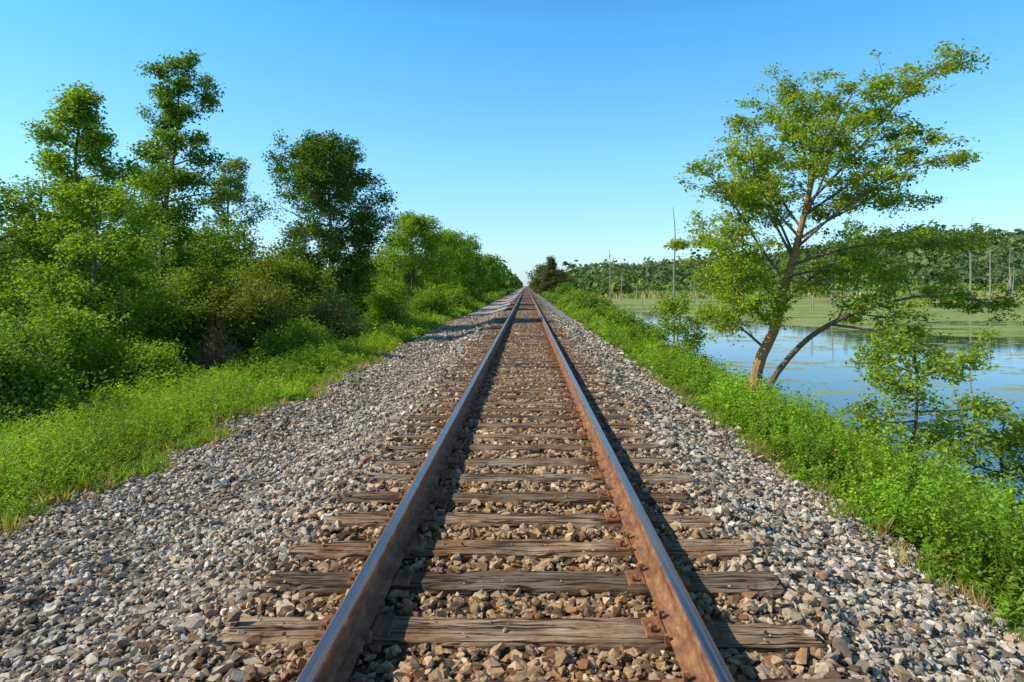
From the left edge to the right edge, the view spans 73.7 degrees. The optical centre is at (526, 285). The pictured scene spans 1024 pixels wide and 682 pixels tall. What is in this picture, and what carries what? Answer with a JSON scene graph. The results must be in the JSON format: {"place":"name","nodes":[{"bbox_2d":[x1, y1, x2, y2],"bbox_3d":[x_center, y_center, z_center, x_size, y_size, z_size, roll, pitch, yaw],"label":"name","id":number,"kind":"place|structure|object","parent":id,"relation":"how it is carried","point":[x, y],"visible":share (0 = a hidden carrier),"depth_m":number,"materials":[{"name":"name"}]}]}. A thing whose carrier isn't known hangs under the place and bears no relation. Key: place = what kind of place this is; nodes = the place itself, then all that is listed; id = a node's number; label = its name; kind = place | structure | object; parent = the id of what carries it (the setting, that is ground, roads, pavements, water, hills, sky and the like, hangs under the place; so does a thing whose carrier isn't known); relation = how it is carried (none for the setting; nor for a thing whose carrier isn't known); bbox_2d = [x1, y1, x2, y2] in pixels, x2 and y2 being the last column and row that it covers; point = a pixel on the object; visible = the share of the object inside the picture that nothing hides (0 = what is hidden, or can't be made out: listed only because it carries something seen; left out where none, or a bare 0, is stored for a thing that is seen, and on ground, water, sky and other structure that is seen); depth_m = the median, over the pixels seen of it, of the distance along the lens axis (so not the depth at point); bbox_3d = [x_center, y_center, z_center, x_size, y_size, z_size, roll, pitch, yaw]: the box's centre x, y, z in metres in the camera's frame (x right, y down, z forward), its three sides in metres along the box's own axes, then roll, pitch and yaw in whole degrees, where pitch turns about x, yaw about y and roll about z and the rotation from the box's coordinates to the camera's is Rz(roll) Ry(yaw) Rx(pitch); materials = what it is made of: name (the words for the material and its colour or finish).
{"place":"outdoors","nodes":[
{"label":"outdoors","id":0,"kind":"place"},
{"bbox_2d":[0,286,1023,681],"bbox_3d":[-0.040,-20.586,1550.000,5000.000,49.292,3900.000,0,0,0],"label":"ground","id":1,"kind":"structure","parent":0,"point":[502,304],"depth_m":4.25,"materials":[{"name":"grey gravel"}]},
{"bbox_2d":[0,313,95,429],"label":"shrub","id":2,"kind":"object","parent":1,"relation":"on","point":[24,380],"visible":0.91,"depth_m":10.92,"materials":[{"name":"green plant"}]},
{"bbox_2d":[0,178,104,352],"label":"deciduous tree","id":3,"kind":"object","parent":1,"relation":"on","point":[25,209],"visible":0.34,"depth_m":17.49,"materials":[{"name":"green plant"}]},
{"bbox_2d":[0,204,156,337],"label":"shrub","id":4,"kind":"object","parent":1,"relation":"on","point":[2,264],"visible":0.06,"depth_m":21.53,"materials":[{"name":"green plant"}]},
{"bbox_2d":[0,282,159,412],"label":"shrub","id":5,"kind":"object","parent":1,"relation":"on","point":[73,324],"visible":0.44,"depth_m":14.21,"materials":[{"name":"green plant"}]},
{"bbox_2d":[0,203,172,287],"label":"shrub","id":6,"kind":"object","parent":1,"relation":"on","point":[52,240],"depth_m":25.55,"materials":[{"name":"green plant"}]},
{"bbox_2d":[0,170,191,371],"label":"deciduous tree","id":7,"kind":"object","parent":1,"relation":"on","point":[117,201],"visible":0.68,"depth_m":15.91,"materials":[{"name":"green plant"}]},
{"bbox_2d":[0,80,195,367],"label":"deciduous tree","id":8,"kind":"object","parent":1,"relation":"on","point":[76,111],"visible":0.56,"depth_m":17.61,"materials":[{"name":"green plant"}]},
{"bbox_2d":[65,266,192,364],"bbox_3d":[-11.913,1.238,19.480,4.368,3.895,4.197,0,0,0],"label":"shrub","id":9,"kind":"object","parent":1,"relation":"on","point":[152,334],"visible":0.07,"depth_m":19.64,"materials":[{"name":"green plant"}]},
{"bbox_2d":[0,370,292,527],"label":"weeds","id":10,"kind":"object","parent":1,"relation":"on","point":[32,446],"visible":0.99,"depth_m":8.51,"materials":[{"name":"green plant"}]},
{"bbox_2d":[85,162,210,279],"bbox_3d":[-18.426,-1.481,33.037,6.125,9.214,7.063,0,0,0],"label":"deciduous tree","id":11,"kind":"object","parent":1,"relation":"on","point":[143,168],"visible":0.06,"depth_m":32.91,"materials":[{"name":"green plant"}]},
{"bbox_2d":[93,337,204,400],"bbox_3d":[-7.967,1.952,14.309,2.144,1.682,2.194,0,0,-20],"label":"shrub","id":12,"kind":"object","parent":1,"relation":"on","point":[153,359],"visible":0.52,"depth_m":14.28,"materials":[{"name":"green plant"}]},
{"bbox_2d":[97,48,244,334],"bbox_3d":[-12.493,-2.698,23.482,4.817,11.404,4.668,0,0,0],"label":"deciduous tree","id":13,"kind":"object","parent":1,"relation":"on","point":[176,115],"visible":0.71,"depth_m":23.68,"materials":[{"name":"green plant"}]},
{"bbox_2d":[1,309,372,431],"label":"undergrowth","id":14,"kind":"object","parent":1,"relation":"on","point":[188,356],"visible":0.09,"depth_m":18.01,"materials":[{"name":"green plant"}]},
{"bbox_2d":[0,227,378,338],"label":"background woods","id":15,"kind":"object","parent":1,"relation":"on","point":[1,272],"depth_m":32.49,"materials":[{"name":"green plant"}]},
{"bbox_2d":[0,342,410,538],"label":"grass tufts","id":16,"kind":"object","parent":1,"relation":"on","point":[114,477],"visible":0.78,"depth_m":8.12,"materials":[{"name":"green plant"}]},
{"bbox_2d":[152,209,273,293],"bbox_3d":[-13.432,-0.079,28.959,7.536,6.402,6.006,0,0,0],"label":"shrub","id":17,"kind":"object","parent":1,"relation":"on","point":[203,242],"visible":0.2,"depth_m":28.25,"materials":[{"name":"green plant"}]},
{"bbox_2d":[185,317,249,372],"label":"bare shrub","id":18,"kind":"object","parent":1,"relation":"on","point":[218,357],"visible":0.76,"depth_m":16.98,"materials":[{"name":"brown plant"}]},
{"bbox_2d":[139,255,297,355],"bbox_3d":[-10.271,0.943,21.848,4.828,3.840,5.058,0,0,32],"label":"shrub","id":19,"kind":"object","parent":1,"relation":"on","point":[208,297],"visible":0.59,"depth_m":21.06,"materials":[{"name":"green plant"}]},
{"bbox_2d":[166,155,270,290],"bbox_3d":[-15.426,-1.829,34.559,4.898,9.832,4.611,0,0,0],"label":"deciduous tree","id":20,"kind":"object","parent":1,"relation":"on","point":[236,164],"visible":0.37,"depth_m":34.89,"materials":[{"name":"green plant"}]},
{"bbox_2d":[56,322,418,412],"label":"weeds","id":21,"kind":"object","parent":1,"relation":"on","point":[277,374],"visible":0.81,"depth_m":14.91,"materials":[{"name":"green plant"}]},
{"bbox_2d":[198,275,329,353],"bbox_3d":[-8.167,1.118,21.786,3.815,3.018,3.444,0,0,0],"label":"shrub","id":22,"kind":"object","parent":1,"relation":"on","point":[259,315],"visible":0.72,"depth_m":21.00,"materials":[{"name":"green plant"}]},
{"bbox_2d":[225,246,352,324],"bbox_3d":[-9.515,0.741,26.961,5.690,4.508,4.380,0,0,0],"label":"shrub","id":23,"kind":"object","parent":1,"relation":"on","point":[273,271],"visible":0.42,"depth_m":26.60,"materials":[{"name":"green plant"}]},
{"bbox_2d":[247,314,352,362],"bbox_3d":[-6.454,1.778,19.601,2.590,1.936,2.602,0,0,23],"label":"shrub","id":24,"kind":"object","parent":1,"relation":"on","point":[303,331],"visible":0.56,"depth_m":19.18,"materials":[{"name":"green plant"}]},
{"bbox_2d":[235,129,402,316],"bbox_3d":[-8.696,-2.080,30.294,6.556,9.710,6.699,0,0,0],"label":"deciduous tree","id":25,"kind":"object","parent":1,"relation":"on","point":[314,152],"visible":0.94,"depth_m":29.22,"materials":[{"name":"green plant"}]},
{"bbox_2d":[291,284,371,343],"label":"shrub","id":26,"kind":"object","parent":1,"relation":"on","point":[329,314],"visible":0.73,"depth_m":23.92,"materials":[{"name":"green plant"}]},
{"bbox_2d":[311,248,406,320],"bbox_3d":[-9.309,0.250,37.543,6.026,5.164,6.375,0,0,0],"label":"shrub","id":27,"kind":"object","parent":1,"relation":"on","point":[361,304],"visible":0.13,"depth_m":37.91,"materials":[{"name":"green plant"}]},
{"bbox_2d":[358,276,427,327],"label":"shrub","id":28,"kind":"object","parent":1,"relation":"on","point":[385,305],"visible":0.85,"depth_m":32.58,"materials":[{"name":"green plant"}]},
{"bbox_2d":[371,209,462,312],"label":"deciduous tree","id":29,"kind":"object","parent":1,"relation":"on","point":[412,224],"visible":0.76,"depth_m":44.06,"materials":[{"name":"green plant"}]},
{"bbox_2d":[354,300,485,338],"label":"weeds","id":30,"kind":"object","parent":1,"relation":"on","point":[423,327],"visible":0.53,"depth_m":31.17,"materials":[{"name":"green plant"}]},
{"bbox_2d":[405,281,460,316],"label":"shrub","id":31,"kind":"object","parent":1,"relation":"on","point":[433,301],"visible":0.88,"depth_m":40.50,"materials":[{"name":"green plant"}]},
{"bbox_2d":[366,252,522,296],"bbox_3d":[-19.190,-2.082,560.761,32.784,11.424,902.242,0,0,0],"label":"distant treeline","id":32,"kind":"object","parent":1,"relation":"on","point":[514,281],"visible":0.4,"depth_m":148.38,"materials":[{"name":"green plant"}]},
{"bbox_2d":[408,228,482,297],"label":"deciduous tree","id":33,"kind":"object","parent":1,"relation":"on","point":[452,239],"visible":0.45,"depth_m":55.44,"materials":[{"name":"green plant"}]},
{"bbox_2d":[406,287,515,309],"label":"weeds","id":34,"kind":"object","parent":1,"relation":"on","point":[502,293],"visible":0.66,"depth_m":95.00,"materials":[{"name":"green plant"}]},
{"bbox_2d":[442,284,483,311],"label":"shrub","id":35,"kind":"object","parent":1,"relation":"on","point":[465,302],"visible":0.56,"depth_m":51.45,"materials":[{"name":"green plant"}]},
{"bbox_2d":[445,245,491,302],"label":"deciduous tree","id":36,"kind":"object","parent":1,"relation":"on","point":[472,284],"visible":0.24,"depth_m":69.50,"materials":[{"name":"green plant"}]},
{"bbox_2d":[453,233,489,294],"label":"deciduous tree","id":37,"kind":"object","parent":1,"relation":"on","point":[475,247],"visible":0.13,"depth_m":84.04,"materials":[{"name":"green plant"}]},
{"bbox_2d":[472,253,508,293],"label":"deciduous tree","id":38,"kind":"object","parent":1,"relation":"on","point":[489,262],"visible":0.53,"depth_m":103.17,"materials":[{"name":"green plant"}]},
{"bbox_2d":[525,262,546,293],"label":"deciduous tree","id":39,"kind":"object","parent":1,"relation":"on","point":[536,276],"visible":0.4,"depth_m":189.41,"materials":[{"name":"green plant"}]},
{"bbox_2d":[212,287,864,681],"bbox_3d":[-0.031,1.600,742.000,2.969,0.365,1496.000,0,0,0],"label":"railway track","id":40,"kind":"structure","parent":1,"relation":"on","point":[684,631],"depth_m":4.08,"materials":[{"name":"brown wood"}]},
{"bbox_2d":[536,255,561,295],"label":"conifer tree","id":41,"kind":"object","parent":1,"relation":"on","point":[549,274],"visible":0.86,"depth_m":149.33,"materials":[{"name":"green plant"}]},
{"bbox_2d":[535,290,564,305],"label":"weeds","id":42,"kind":"object","parent":1,"relation":"on","point":[543,293],"visible":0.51,"depth_m":99.49,"materials":[{"name":"green plant"}]},
{"bbox_2d":[543,281,576,304],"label":"shrub","id":43,"kind":"object","parent":1,"relation":"on","point":[562,289],"visible":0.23,"depth_m":87.33,"materials":[{"name":"green plant"}]},
{"bbox_2d":[550,267,576,287],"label":"deciduous tree","id":44,"kind":"object","parent":1,"relation":"on","point":[567,277],"visible":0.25,"depth_m":155.13,"materials":[{"name":"green plant"}]},
{"bbox_2d":[553,287,599,309],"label":"shrub","id":45,"kind":"object","parent":1,"relation":"on","point":[574,293],"visible":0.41,"depth_m":67.21,"materials":[{"name":"green plant"}]},
{"bbox_2d":[529,272,633,296],"bbox_3d":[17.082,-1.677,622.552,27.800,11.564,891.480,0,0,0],"label":"distant treeline","id":46,"kind":"object","parent":1,"relation":"on","point":[602,284],"visible":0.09,"depth_m":188.69,"materials":[{"name":"green plant"}]},
{"bbox_2d":[565,288,616,312],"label":"shrub","id":47,"kind":"object","parent":1,"relation":"on","point":[590,300],"visible":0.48,"depth_m":53.37,"materials":[{"name":"green plant"}]},
{"bbox_2d":[576,301,621,324],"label":"shrub","id":48,"kind":"object","parent":1,"relation":"on","point":[600,309],"visible":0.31,"depth_m":41.81,"materials":[{"name":"green plant"}]},
{"bbox_2d":[557,301,663,344],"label":"weeds","id":49,"kind":"object","parent":1,"relation":"on","point":[596,323],"visible":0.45,"depth_m":35.60,"materials":[{"name":"green plant"}]},
{"bbox_2d":[591,305,647,332],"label":"shrub","id":50,"kind":"object","parent":1,"relation":"on","point":[626,319],"visible":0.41,"depth_m":32.72,"materials":[{"name":"green plant"}]},
{"bbox_2d":[618,315,670,352],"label":"shrub","id":51,"kind":"object","parent":1,"relation":"on","point":[631,334],"visible":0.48,"depth_m":25.76,"materials":[{"name":"green plant"}]},
{"bbox_2d":[647,291,714,366],"bbox_3d":[4.784,1.538,21.043,2.131,2.776,2.280,0,0,0],"label":"sapling","id":52,"kind":"object","parent":1,"relation":"on","point":[675,305],"visible":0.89,"depth_m":20.75,"materials":[{"name":"green plant"}]},
{"bbox_2d":[604,327,851,439],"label":"weeds","id":53,"kind":"object","parent":1,"relation":"on","point":[716,384],"visible":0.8,"depth_m":16.03,"materials":[{"name":"green plant"}]},
{"bbox_2d":[560,219,1023,290],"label":"distant forest","id":54,"kind":"object","parent":1,"relation":"on","point":[648,270],"visible":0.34,"depth_m":396.76,"materials":[{"name":"green plant"}]},
{"bbox_2d":[581,290,1023,300],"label":"marsh reeds","id":55,"kind":"object","parent":1,"relation":"on","point":[651,294],"visible":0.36,"depth_m":189.46,"materials":[{"name":"green plant"}]},
{"bbox_2d":[620,354,1023,681],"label":"grass tufts","id":56,"kind":"object","parent":1,"relation":"on","point":[844,508],"visible":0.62,"depth_m":6.79,"materials":[{"name":"green plant"}]},
{"bbox_2d":[629,277,1023,291],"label":"distant treeline","id":57,"kind":"object","parent":1,"relation":"on","point":[655,285],"visible":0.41,"depth_m":284.49,"materials":[{"name":"green plant"}]},
{"bbox_2d":[663,38,1023,398],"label":"deciduous tree","id":58,"kind":"object","parent":1,"relation":"on","point":[750,195],"visible":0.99,"depth_m":14.48,"materials":[{"name":"green plant"}]},
{"bbox_2d":[708,377,1023,630],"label":"weeds","id":59,"kind":"object","parent":1,"relation":"on","point":[886,478],"visible":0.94,"depth_m":7.24,"materials":[{"name":"green plant"}]},
{"bbox_2d":[840,318,1023,472],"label":"sapling","id":60,"kind":"object","parent":1,"relation":"on","point":[890,381],"visible":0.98,"depth_m":9.07,"materials":[{"name":"green plant"}]},
{"bbox_2d":[921,389,1023,504],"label":"sapling","id":61,"kind":"object","parent":1,"relation":"on","point":[1007,438],"visible":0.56,"depth_m":9.59,"materials":[{"name":"green plant"}]},
{"bbox_2d":[0,0,1023,285],"label":"sky","id":62,"kind":"structure","parent":0,"point":[538,130],"materials":[{"name":"blue"}]},
{"bbox_2d":[603,294,1023,519],"bbox_3d":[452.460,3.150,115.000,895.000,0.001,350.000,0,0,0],"label":"marsh water","id":63,"kind":"structure","parent":0,"point":[818,361],"depth_m":32.11,"materials":[{"name":"blue liquid"}]},
{"bbox_2d":[609,251,610,302],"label":"dead tree","id":64,"kind":"object","parent":63,"relation":"in","point":[610,277],"visible":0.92,"depth_m":114.95,"materials":[{"name":"grey wood"}]},
{"bbox_2d":[673,210,675,315],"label":"dead tree","id":65,"kind":"object","parent":63,"relation":"in","point":[674,262],"visible":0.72,"depth_m":69.72,"materials":[{"name":"grey wood"}]},
{"bbox_2d":[690,265,696,304],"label":"dead tree","id":66,"kind":"object","parent":63,"relation":"in","point":[694,287],"visible":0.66,"depth_m":111.86,"materials":[{"name":"grey wood"}]},
{"bbox_2d":[809,265,813,309],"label":"dead tree","id":67,"kind":"object","parent":63,"relation":"in","point":[812,299],"visible":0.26,"depth_m":88.04,"materials":[{"name":"grey wood"}]},
{"bbox_2d":[961,217,972,302],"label":"dead tree","id":68,"kind":"object","parent":63,"relation":"in","point":[970,286],"visible":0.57,"depth_m":99.78,"materials":[{"name":"grey wood"}]},
{"bbox_2d":[980,246,993,301],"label":"dead tree","id":69,"kind":"object","parent":63,"relation":"in","point":[990,268],"visible":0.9,"depth_m":103.06,"materials":[{"name":"grey wood"}]},
{"bbox_2d":[1003,249,1010,291],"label":"dead tree","id":70,"kind":"object","parent":63,"relation":"in","point":[1009,268],"visible":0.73,"depth_m":129.57,"materials":[{"name":"grey wood"}]},
{"bbox_2d":[1004,266,1010,300],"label":"dead tree","id":71,"kind":"object","parent":63,"relation":"in","point":[1010,280],"visible":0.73,"depth_m":94.95,"materials":[{"name":"grey wood"}]}
]}

